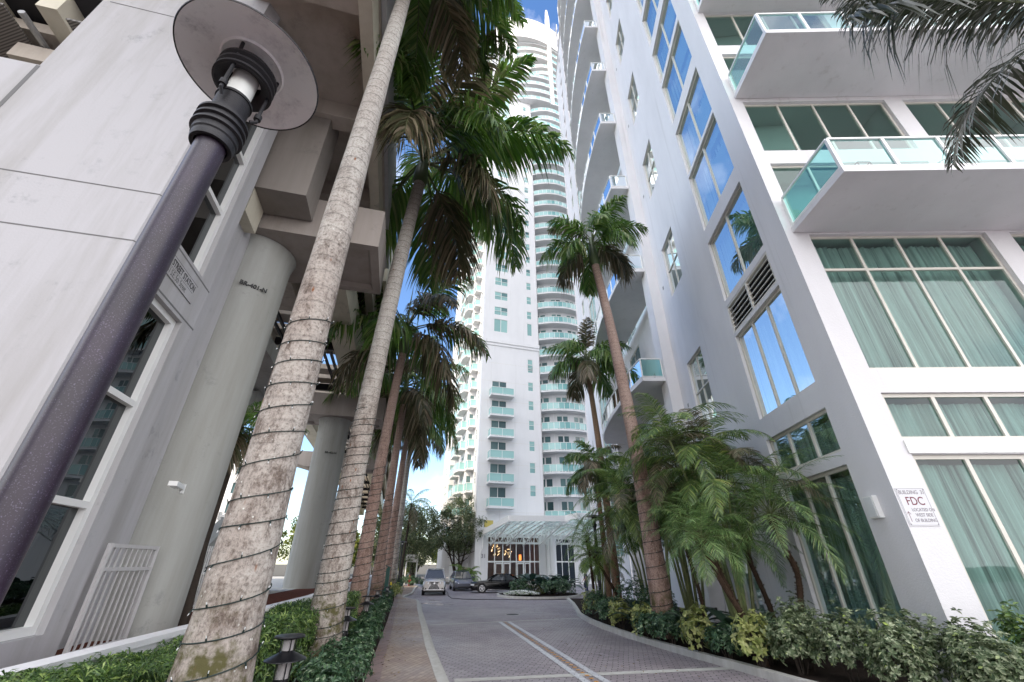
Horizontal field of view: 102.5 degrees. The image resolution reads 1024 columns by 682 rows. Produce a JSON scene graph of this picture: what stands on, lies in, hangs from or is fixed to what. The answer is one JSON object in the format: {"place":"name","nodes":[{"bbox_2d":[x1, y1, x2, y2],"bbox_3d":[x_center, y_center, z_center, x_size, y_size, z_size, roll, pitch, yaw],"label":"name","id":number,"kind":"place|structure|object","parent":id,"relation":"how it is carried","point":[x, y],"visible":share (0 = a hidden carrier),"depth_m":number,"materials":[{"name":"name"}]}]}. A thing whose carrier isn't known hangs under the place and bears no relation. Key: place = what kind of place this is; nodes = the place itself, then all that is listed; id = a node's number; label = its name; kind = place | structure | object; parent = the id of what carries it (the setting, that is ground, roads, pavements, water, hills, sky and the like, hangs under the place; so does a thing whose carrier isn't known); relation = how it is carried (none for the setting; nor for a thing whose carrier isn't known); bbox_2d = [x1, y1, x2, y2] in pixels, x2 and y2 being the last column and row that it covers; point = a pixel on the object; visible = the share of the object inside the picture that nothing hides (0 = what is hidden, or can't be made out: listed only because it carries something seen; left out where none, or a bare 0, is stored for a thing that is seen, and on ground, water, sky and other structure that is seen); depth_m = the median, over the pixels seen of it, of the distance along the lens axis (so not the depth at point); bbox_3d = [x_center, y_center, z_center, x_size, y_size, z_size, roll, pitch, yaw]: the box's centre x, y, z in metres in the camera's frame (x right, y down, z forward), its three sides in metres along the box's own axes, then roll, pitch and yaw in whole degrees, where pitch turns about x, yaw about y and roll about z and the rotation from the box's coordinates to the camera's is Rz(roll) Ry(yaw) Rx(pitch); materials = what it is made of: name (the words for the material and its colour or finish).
{"place":"outdoors","nodes":[
{"label":"outdoors","id":0,"kind":"place"},
{"bbox_2d":[55,578,351,655],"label":"plaza","id":1,"kind":"structure","parent":0,"point":[273,598],"depth_m":15.37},
{"bbox_2d":[62,543,159,653],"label":"metal gate","id":2,"kind":"structure","parent":1,"relation":"on","point":[88,598],"depth_m":6.22,"materials":[{"name":"white metal"}]},
{"bbox_2d":[0,0,279,668],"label":"station building","id":3,"kind":"structure","parent":1,"relation":"on","point":[102,101],"depth_m":6.54,"materials":[{"name":"paint"}]},
{"bbox_2d":[0,298,175,641],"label":"window","id":4,"kind":"structure","parent":3,"relation":"in","point":[26,601],"depth_m":5.74,"materials":[{"name":"white paint"}]},
{"bbox_2d":[166,255,197,303],"bbox_3d":[-5.764,-1.130,7.120,0.015,0.380,1.236,7,-29,-13],"label":"station sign","id":5,"kind":"object","parent":3,"relation":"attached to","point":[179,276],"visible":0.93,"depth_m":7.21,"materials":[{"name":"metal"}]},
{"bbox_2d":[0,0,396,310],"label":"station platform","id":6,"kind":"structure","parent":3,"relation":"on","point":[298,174],"depth_m":10.34,"materials":[{"name":"concrete"}]},
{"bbox_2d":[181,123,263,270],"bbox_3d":[-5.945,-4.865,9.052,0.411,7.524,1.342,2,-28,-4],"label":"window","id":7,"kind":"structure","parent":3,"relation":"in","point":[201,233],"depth_m":8.34,"materials":[{"name":"white paint"}]},
{"bbox_2d":[193,335,278,604],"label":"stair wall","id":8,"kind":"structure","parent":1,"relation":"on","point":[265,370],"depth_m":15.54,"materials":[{"name":"concrete"}]},
{"bbox_2d":[92,200,385,640],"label":"viaduct column","id":9,"kind":"structure","parent":1,"relation":"on","point":[173,524],"depth_m":8.84,"materials":[{"name":"concrete"}]},
{"bbox_2d":[178,400,309,624],"bbox_3d":[-7.101,3.699,9.841,3.140,5.085,2.713,0,-28,0],"label":"coconut palm","id":10,"kind":"object","parent":1,"relation":"on","point":[242,442],"visible":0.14,"depth_m":9.59,"materials":[{"name":"plant"}]},
{"bbox_2d":[248,392,385,588],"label":"viaduct column","id":11,"kind":"structure","parent":1,"relation":"on","point":[334,420],"depth_m":22.37,"materials":[{"name":"concrete"}]},
{"bbox_2d":[271,250,394,515],"bbox_3d":[-18.609,15.129,52.075,6.020,5.280,88.001,7,-29,-13],"label":"rail viaduct","id":12,"kind":"object","parent":11,"relation":"on","point":[347,303],"visible":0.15,"depth_m":19.68,"materials":[{"name":"beige concrete"}]},
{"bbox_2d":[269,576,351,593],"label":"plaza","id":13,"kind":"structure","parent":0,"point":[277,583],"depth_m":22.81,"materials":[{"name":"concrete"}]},
{"bbox_2d":[289,597,393,681],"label":"planting bed","id":14,"kind":"object","parent":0,"point":[385,619],"visible":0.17,"depth_m":11.66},
{"bbox_2d":[0,0,318,605],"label":"street lamp","id":15,"kind":"object","parent":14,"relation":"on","point":[243,64],"visible":1,"depth_m":1.60,"materials":[{"name":"metal"}]},
{"bbox_2d":[0,590,361,681],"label":"hedge","id":16,"kind":"object","parent":14,"relation":"on","point":[298,616],"visible":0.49,"depth_m":4.43,"materials":[{"name":"green plant"}]},
{"bbox_2d":[263,633,306,681],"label":"path light","id":17,"kind":"object","parent":14,"relation":"on","point":[285,657],"visible":1,"depth_m":4.87,"materials":[{"name":"black metal"}]},
{"bbox_2d":[290,647,340,681],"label":"shrub","id":18,"kind":"object","parent":14,"relation":"on","point":[311,660],"visible":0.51,"depth_m":6.06,"materials":[{"name":"green plant"}]},
{"bbox_2d":[298,653,353,681],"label":"shrub","id":19,"kind":"object","parent":14,"relation":"on","point":[325,671],"visible":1,"depth_m":5.43,"materials":[{"name":"green plant"}]},
{"bbox_2d":[315,636,354,668],"bbox_3d":[-3.191,5.846,7.587,0.764,0.663,1.144,0,-28,0],"label":"shrub","id":20,"kind":"object","parent":14,"relation":"on","point":[330,643],"visible":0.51,"depth_m":7.52,"materials":[{"name":"green plant"}]},
{"bbox_2d":[167,0,527,681],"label":"royal palm","id":21,"kind":"object","parent":14,"relation":"on","point":[423,28],"visible":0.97,"depth_m":4.51,"materials":[{"name":"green plant"}]},
{"bbox_2d":[164,315,333,681],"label":"string lights","id":22,"kind":"object","parent":21,"relation":"attached to","point":[268,588],"visible":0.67,"depth_m":3.72,"materials":[{"name":"black plastic"}]},
{"bbox_2d":[331,639,373,681],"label":"shrub","id":23,"kind":"object","parent":14,"relation":"on","point":[358,663],"visible":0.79,"depth_m":6.89,"materials":[{"name":"green plant"}]},
{"bbox_2d":[322,336,470,600],"bbox_3d":[-6.792,6.837,23.892,8.542,14.962,8.134,0,-28,0],"label":"royal palm","id":24,"kind":"object","parent":14,"relation":"on","point":[415,409],"visible":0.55,"depth_m":23.85,"materials":[{"name":"green plant"}]},
{"bbox_2d":[324,277,490,627],"bbox_3d":[-5.384,3.728,18.331,8.625,14.913,8.463,0,-28,0],"label":"royal palm","id":25,"kind":"object","parent":14,"relation":"on","point":[406,339],"visible":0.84,"depth_m":18.60,"materials":[{"name":"green plant"}]},
{"bbox_2d":[393,489,430,578],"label":"coconut palm","id":26,"kind":"object","parent":14,"relation":"on","point":[411,510],"visible":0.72,"depth_m":41.30,"materials":[{"name":"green plant"}]},
{"bbox_2d":[368,375,464,589],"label":"royal palm","id":27,"kind":"object","parent":14,"relation":"on","point":[420,455],"visible":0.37,"depth_m":30.02,"materials":[{"name":"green plant"}]},
{"bbox_2d":[375,406,459,595],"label":"royal palm","id":28,"kind":"object","parent":14,"relation":"on","point":[440,448],"visible":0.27,"depth_m":34.98,"materials":[{"name":"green plant"}]},
{"bbox_2d":[296,29,575,671],"bbox_3d":[-2.951,-2.469,12.763,10.436,20.273,9.762,0,-28,0],"label":"royal palm","id":29,"kind":"object","parent":14,"relation":"on","point":[469,126],"visible":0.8,"depth_m":13.97,"materials":[{"name":"green plant"}]},
{"bbox_2d":[303,407,375,640],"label":"string lights","id":30,"kind":"object","parent":29,"relation":"attached to","point":[343,533],"visible":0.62,"depth_m":9.06,"materials":[{"name":"black plastic"}]},
{"bbox_2d":[297,451,387,474],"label":"beam","id":31,"kind":"structure","parent":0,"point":[304,460],"depth_m":36.70,"materials":[{"name":"concrete"}]},
{"bbox_2d":[273,564,448,583],"bbox_3d":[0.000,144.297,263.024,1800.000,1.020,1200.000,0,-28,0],"label":"ground","id":32,"kind":"structure","parent":0,"point":[279,569],"depth_m":147.37,"materials":[{"name":"grey concrete"}]},
{"bbox_2d":[0,575,371,681],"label":"planter wall","id":33,"kind":"structure","parent":32,"relation":"on","point":[143,642],"depth_m":4.56,"materials":[{"name":"white paint"}]},
{"bbox_2d":[436,7,597,584],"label":"apartment tower","id":34,"kind":"structure","parent":32,"relation":"on","point":[521,426],"depth_m":62.55,"materials":[{"name":"paint"}]},
{"bbox_2d":[453,7,529,384],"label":"window","id":35,"kind":"structure","parent":34,"relation":"in","point":[524,109],"depth_m":81.00,"materials":[{"name":"blue glass"}]},
{"bbox_2d":[487,536,539,581],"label":"lobby window","id":36,"kind":"structure","parent":34,"relation":"in","point":[529,542],"depth_m":51.00,"materials":[{"name":"white paint"}]},
{"bbox_2d":[479,513,593,580],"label":"entrance canopy","id":37,"kind":"object","parent":34,"relation":"attached to","point":[521,518],"visible":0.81,"depth_m":48.67,"materials":[{"name":"white paint"}]},
{"bbox_2d":[533,110,590,510],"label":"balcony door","id":38,"kind":"structure","parent":34,"relation":"in","point":[548,506],"depth_m":60.51,"materials":[{"name":"white paint"}]},
{"bbox_2d":[556,538,576,583],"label":"lobby window","id":39,"kind":"structure","parent":34,"relation":"in","point":[562,567],"depth_m":52.03,"materials":[{"name":"white paint"}]},
{"bbox_2d":[555,0,1023,681],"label":"apartment building","id":40,"kind":"structure","parent":32,"relation":"on","point":[801,282],"depth_m":12.60,"materials":[{"name":"white paint"}]},
{"bbox_2d":[644,143,657,195],"bbox_3d":[8.366,-10.259,24.548,0.187,3.094,1.895,-1,-28,1],"label":"window","id":41,"kind":"structure","parent":40,"relation":"in","point":[650,167],"depth_m":24.79,"materials":[{"name":"glass"}]},
{"bbox_2d":[644,0,658,43],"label":"window","id":42,"kind":"structure","parent":40,"relation":"in","point":[652,5],"depth_m":23.68,"materials":[{"name":"blue glass"}]},
{"bbox_2d":[654,0,675,79],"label":"window","id":43,"kind":"structure","parent":40,"relation":"in","point":[668,19],"depth_m":21.31,"materials":[{"name":"blue glass"}]},
{"bbox_2d":[663,231,681,292],"bbox_3d":[8.366,-4.102,21.219,0.187,3.094,1.895,-1,-28,1],"label":"window","id":44,"kind":"structure","parent":40,"relation":"in","point":[670,253],"depth_m":21.43,"materials":[{"name":"glass"}]},
{"bbox_2d":[689,349,716,420],"bbox_3d":[8.366,2.012,17.913,0.187,3.094,1.895,-1,-28,1],"label":"window","id":45,"kind":"structure","parent":40,"relation":"in","point":[701,385],"depth_m":18.14,"materials":[{"name":"glass"}]},
{"bbox_2d":[664,24,747,120],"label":"window","id":46,"kind":"structure","parent":40,"relation":"in","point":[681,56],"depth_m":19.47,"materials":[{"name":"blue glass"}]},
{"bbox_2d":[678,71,740,170],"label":"window","id":47,"kind":"structure","parent":40,"relation":"in","point":[698,108],"depth_m":17.83,"materials":[{"name":"blue glass"}]},
{"bbox_2d":[723,493,764,612],"bbox_3d":[8.352,7.515,14.739,0.159,3.794,1.546,-1,-28,1],"label":"window","id":48,"kind":"structure","parent":40,"relation":"in","point":[758,601],"depth_m":14.53,"materials":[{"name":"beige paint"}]},
{"bbox_2d":[691,116,800,227],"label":"window","id":49,"kind":"structure","parent":40,"relation":"in","point":[714,166],"depth_m":15.90,"materials":[{"name":"blue glass"}]},
{"bbox_2d":[710,185,820,297],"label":"window","id":50,"kind":"structure","parent":40,"relation":"in","point":[737,240],"depth_m":14.27,"materials":[{"name":"blue glass"}]},
{"bbox_2d":[705,15,827,44],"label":"window","id":51,"kind":"structure","parent":40,"relation":"in","point":[737,25],"depth_m":17.52,"materials":[{"name":"green glass"}]},
{"bbox_2d":[738,288,814,417],"bbox_3d":[7.930,0.445,12.459,0.283,3.024,3.112,0,-28,1],"label":"window","id":52,"kind":"structure","parent":40,"relation":"in","point":[778,367],"depth_m":12.38,"materials":[{"name":"blue glass"}]},
{"bbox_2d":[771,165,837,192],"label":"window","id":53,"kind":"structure","parent":40,"relation":"in","point":[785,175],"depth_m":13.09,"materials":[{"name":"teal glass"}]},
{"bbox_2d":[769,409,840,473],"bbox_3d":[7.930,2.824,11.173,0.283,1.054,3.112,0,-28,1],"label":"window","id":54,"kind":"structure","parent":40,"relation":"in","point":[817,433],"depth_m":11.00,"materials":[{"name":"glass"}]},
{"bbox_2d":[744,103,912,149],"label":"window","id":55,"kind":"structure","parent":40,"relation":"in","point":[810,124],"depth_m":14.65,"materials":[{"name":"green glass"}]},
{"bbox_2d":[783,463,927,633],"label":"window","id":56,"kind":"structure","parent":40,"relation":"in","point":[869,582],"depth_m":9.76,"materials":[{"name":"green glass"}]},
{"bbox_2d":[894,488,939,525],"bbox_3d":[7.911,3.230,8.013,0.592,0.700,0.017,0,-28,1],"label":"wall sign","id":57,"kind":"object","parent":40,"relation":"attached to","point":[918,509],"visible":1,"depth_m":8.01,"materials":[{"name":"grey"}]},
{"bbox_2d":[810,235,1023,368],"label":"window","id":58,"kind":"structure","parent":40,"relation":"in","point":[923,301],"depth_m":10.73,"materials":[{"name":"teal glass"}]},
{"bbox_2d":[881,393,1023,439],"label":"window","id":59,"kind":"structure","parent":40,"relation":"in","point":[928,416],"depth_m":9.19,"materials":[{"name":"glass"}]},
{"bbox_2d":[904,100,1023,147],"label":"window","id":60,"kind":"structure","parent":40,"relation":"in","point":[932,116],"depth_m":14.75,"materials":[{"name":"green glass"}]},
{"bbox_2d":[912,455,1023,657],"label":"window","id":61,"kind":"structure","parent":40,"relation":"in","point":[978,500],"depth_m":8.25,"materials":[{"name":"green glass"}]},
{"bbox_2d":[240,0,558,563],"label":"sky","id":62,"kind":"structure","parent":0,"point":[431,479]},
{"bbox_2d":[380,585,436,681],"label":"path","id":63,"kind":"structure","parent":0,"point":[416,666],"depth_m":10.20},
{"bbox_2d":[405,584,773,681],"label":"road","id":64,"kind":"structure","parent":0,"point":[473,648],"depth_m":11.42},
{"bbox_2d":[365,585,403,681],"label":"path border","id":65,"kind":"object","parent":64,"relation":"on","point":[378,661],"visible":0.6,"depth_m":10.29,"materials":[{"name":"grey concrete"}]},
{"bbox_2d":[398,501,447,584],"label":"broadleaf tree","id":66,"kind":"object","parent":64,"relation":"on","point":[427,546],"visible":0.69,"depth_m":48.57,"materials":[{"name":"green plant"}]},
{"bbox_2d":[402,585,445,681],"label":"kerb","id":67,"kind":"structure","parent":64,"relation":"on","point":[439,676],"depth_m":10.44,"materials":[{"name":"concrete"}]},
{"bbox_2d":[421,568,447,594],"bbox_3d":[-6.713,20.823,35.645,2.280,1.966,4.913,4,-29,-8],"label":"parked car","id":68,"kind":"object","parent":64,"relation":"on","point":[434,581],"visible":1,"depth_m":33.74,"materials":[{"name":"silver metal"}]},
{"bbox_2d":[429,493,487,571],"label":"broadleaf tree","id":69,"kind":"object","parent":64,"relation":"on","point":[453,540],"visible":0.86,"depth_m":51.14,"materials":[{"name":"green plant"}]},
{"bbox_2d":[449,571,474,590],"bbox_3d":[-5.000,23.630,40.540,2.280,1.678,4.670,7,-29,-12],"label":"parked car","id":70,"kind":"object","parent":64,"relation":"on","point":[460,580],"visible":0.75,"depth_m":39.48,"materials":[{"name":"grey paint"}]},
{"bbox_2d":[470,573,518,592],"bbox_3d":[-1.248,21.889,37.162,5.065,1.528,2.280,4,-29,-7],"label":"parked car","id":71,"kind":"object","parent":64,"relation":"on","point":[498,582],"visible":0.6,"depth_m":36.30,"materials":[{"name":"black paint"}]},
{"bbox_2d":[508,622,610,681],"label":"road marking","id":72,"kind":"object","parent":64,"relation":"on","point":[591,672],"visible":1,"depth_m":9.90,"materials":[{"name":"white paint"}]},
{"bbox_2d":[454,667,730,681],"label":"road band","id":73,"kind":"object","parent":64,"relation":"on","point":[581,674],"visible":0.9,"depth_m":8.27,"materials":[{"name":"paint"}]},
{"bbox_2d":[567,598,816,681],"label":"kerb","id":74,"kind":"structure","parent":64,"relation":"on","point":[764,673],"depth_m":9.58,"materials":[{"name":"concrete"}]},
{"bbox_2d":[570,598,937,681],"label":"planting bed","id":75,"kind":"object","parent":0,"point":[830,673],"visible":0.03,"depth_m":8.68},
{"bbox_2d":[542,317,631,597],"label":"royal palm","id":76,"kind":"object","parent":75,"relation":"on","point":[587,370],"visible":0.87,"depth_m":28.89,"materials":[{"name":"green plant"}]},
{"bbox_2d":[558,504,617,611],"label":"date palm","id":77,"kind":"object","parent":75,"relation":"on","point":[586,534],"visible":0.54,"depth_m":21.14,"materials":[{"name":"green plant"}]},
{"bbox_2d":[561,439,627,610],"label":"royal palm","id":78,"kind":"object","parent":75,"relation":"on","point":[586,479],"visible":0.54,"depth_m":22.81,"materials":[{"name":"green plant"}]},
{"bbox_2d":[567,528,623,615],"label":"date palm","id":79,"kind":"object","parent":75,"relation":"on","point":[595,559],"visible":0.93,"depth_m":17.91,"materials":[{"name":"green plant"}]},
{"bbox_2d":[568,541,631,599],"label":"areca palm","id":80,"kind":"object","parent":75,"relation":"on","point":[603,579],"visible":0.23,"depth_m":26.59,"materials":[{"name":"green plant"}]},
{"bbox_2d":[539,195,679,638],"bbox_3d":[3.793,1.259,16.398,5.132,17.335,5.077,0,-28,0],"label":"royal palm","id":81,"kind":"object","parent":75,"relation":"on","point":[576,263],"visible":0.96,"depth_m":18.34,"materials":[{"name":"green plant"}]},
{"bbox_2d":[612,570,647,603],"bbox_3d":[4.986,10.330,16.699,1.852,1.782,1.756,0,-28,0],"label":"shrub","id":82,"kind":"object","parent":75,"relation":"on","point":[620,587],"visible":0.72,"depth_m":16.55,"materials":[{"name":"green plant"}]},
{"bbox_2d":[581,489,685,600],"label":"areca palm","id":83,"kind":"object","parent":75,"relation":"on","point":[636,546],"visible":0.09,"depth_m":18.74,"materials":[{"name":"green plant"}]},
{"bbox_2d":[571,426,717,590],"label":"areca palm","id":84,"kind":"object","parent":75,"relation":"on","point":[623,494],"visible":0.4,"depth_m":15.52,"materials":[{"name":"green plant"}]},
{"bbox_2d":[632,607,660,638],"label":"shrub","id":85,"kind":"object","parent":75,"relation":"on","point":[641,618],"visible":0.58,"depth_m":11.83,"materials":[{"name":"green plant"}]},
{"bbox_2d":[596,437,741,620],"bbox_3d":[6.701,7.346,15.928,6.810,6.289,5.534,0,-28,0],"label":"areca palm","id":86,"kind":"object","parent":75,"relation":"on","point":[688,598],"visible":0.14,"depth_m":15.17,"materials":[{"name":"green plant"}]},
{"bbox_2d":[651,605,689,644],"bbox_3d":[4.347,7.807,11.301,1.088,0.888,1.128,0,-28,0],"label":"shrub","id":87,"kind":"object","parent":75,"relation":"on","point":[668,621],"visible":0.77,"depth_m":11.07,"materials":[{"name":"green plant"}]},
{"bbox_2d":[633,473,720,643],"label":"date palm","id":88,"kind":"object","parent":75,"relation":"on","point":[671,517],"visible":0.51,"depth_m":12.12,"materials":[{"name":"green plant"}]},
{"bbox_2d":[676,600,716,651],"bbox_3d":[4.511,6.988,10.066,0.990,1.102,0.894,20,-34,-32],"label":"shrub","id":89,"kind":"object","parent":75,"relation":"on","point":[687,625],"visible":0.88,"depth_m":9.97,"materials":[{"name":"green plant"}]},
{"bbox_2d":[649,495,769,666],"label":"date palm","id":90,"kind":"object","parent":75,"relation":"on","point":[704,544],"visible":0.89,"depth_m":9.40,"materials":[{"name":"green plant"}]},
{"bbox_2d":[660,488,758,656],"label":"date palm","id":91,"kind":"object","parent":75,"relation":"on","point":[716,561],"visible":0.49,"depth_m":10.41,"materials":[{"name":"green plant"}]},
{"bbox_2d":[616,393,835,616],"bbox_3d":[6.125,5.089,12.327,6.059,6.692,6.092,-22,-35,34],"label":"areca palm","id":92,"kind":"object","parent":75,"relation":"on","point":[702,448],"visible":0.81,"depth_m":12.33,"materials":[{"name":"green plant"}]},
{"bbox_2d":[703,618,748,658],"bbox_3d":[4.885,6.769,9.340,1.047,0.772,0.973,0,-28,0],"label":"shrub","id":93,"kind":"object","parent":75,"relation":"on","point":[717,634],"visible":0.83,"depth_m":9.18,"materials":[{"name":"green plant"}]},
{"bbox_2d":[682,490,806,618],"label":"date palm","id":94,"kind":"object","parent":75,"relation":"on","point":[767,601],"visible":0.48,"depth_m":10.93,"materials":[{"name":"green plant"}]},
{"bbox_2d":[729,608,779,667],"bbox_3d":[5.041,6.187,8.556,0.855,1.016,1.114,-22,-35,35],"label":"shrub","id":95,"kind":"object","parent":75,"relation":"on","point":[743,629],"visible":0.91,"depth_m":8.45,"materials":[{"name":"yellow plant"}]},
{"bbox_2d":[689,447,862,663],"bbox_3d":[6.599,4.895,9.808,4.072,4.537,4.135,-11,-30,20],"label":"date palm","id":96,"kind":"object","parent":75,"relation":"on","point":[770,517],"visible":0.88,"depth_m":9.96,"materials":[{"name":"green plant"}]},
{"bbox_2d":[764,608,827,674],"bbox_3d":[5.615,5.927,8.139,1.105,1.061,1.101,0,-28,0],"label":"shrub","id":97,"kind":"object","parent":75,"relation":"on","point":[782,630],"visible":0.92,"depth_m":7.93,"materials":[{"name":"green plant"}]},
{"bbox_2d":[774,590,824,670],"bbox_3d":[5.947,5.969,8.524,0.998,1.360,1.035,0,-28,0],"label":"shrub","id":98,"kind":"object","parent":75,"relation":"on","point":[797,608],"visible":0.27,"depth_m":8.52,"materials":[{"name":"green plant"}]},
{"bbox_2d":[805,600,873,681],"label":"shrub","id":99,"kind":"object","parent":75,"relation":"on","point":[847,651],"visible":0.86,"depth_m":7.37,"materials":[{"name":"green plant"}]},
{"bbox_2d":[858,625,942,681],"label":"shrub","id":100,"kind":"object","parent":75,"relation":"on","point":[879,657],"visible":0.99,"depth_m":6.36,"materials":[{"name":"green plant"}]},
{"bbox_2d":[855,598,952,681],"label":"shrub","id":101,"kind":"object","parent":75,"relation":"on","point":[890,624],"visible":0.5,"depth_m":6.83,"materials":[{"name":"green plant"}]},
{"bbox_2d":[923,607,1015,681],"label":"shrub","id":102,"kind":"object","parent":75,"relation":"on","point":[959,633],"visible":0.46,"depth_m":6.46,"materials":[{"name":"green plant"}]},
{"bbox_2d":[942,628,1023,681],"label":"shrub","id":103,"kind":"object","parent":75,"relation":"on","point":[995,664],"visible":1,"depth_m":5.73,"materials":[{"name":"green plant"}]},
{"bbox_2d":[987,599,1023,657],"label":"shrub","id":104,"kind":"object","parent":75,"relation":"on","point":[1011,625],"visible":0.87,"depth_m":6.51,"materials":[{"name":"green plant"}]},
{"bbox_2d":[819,0,1023,176],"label":"royal palm","id":105,"kind":"object","parent":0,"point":[876,12],"visible":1,"depth_m":5.98,"materials":[{"name":"green plant"}]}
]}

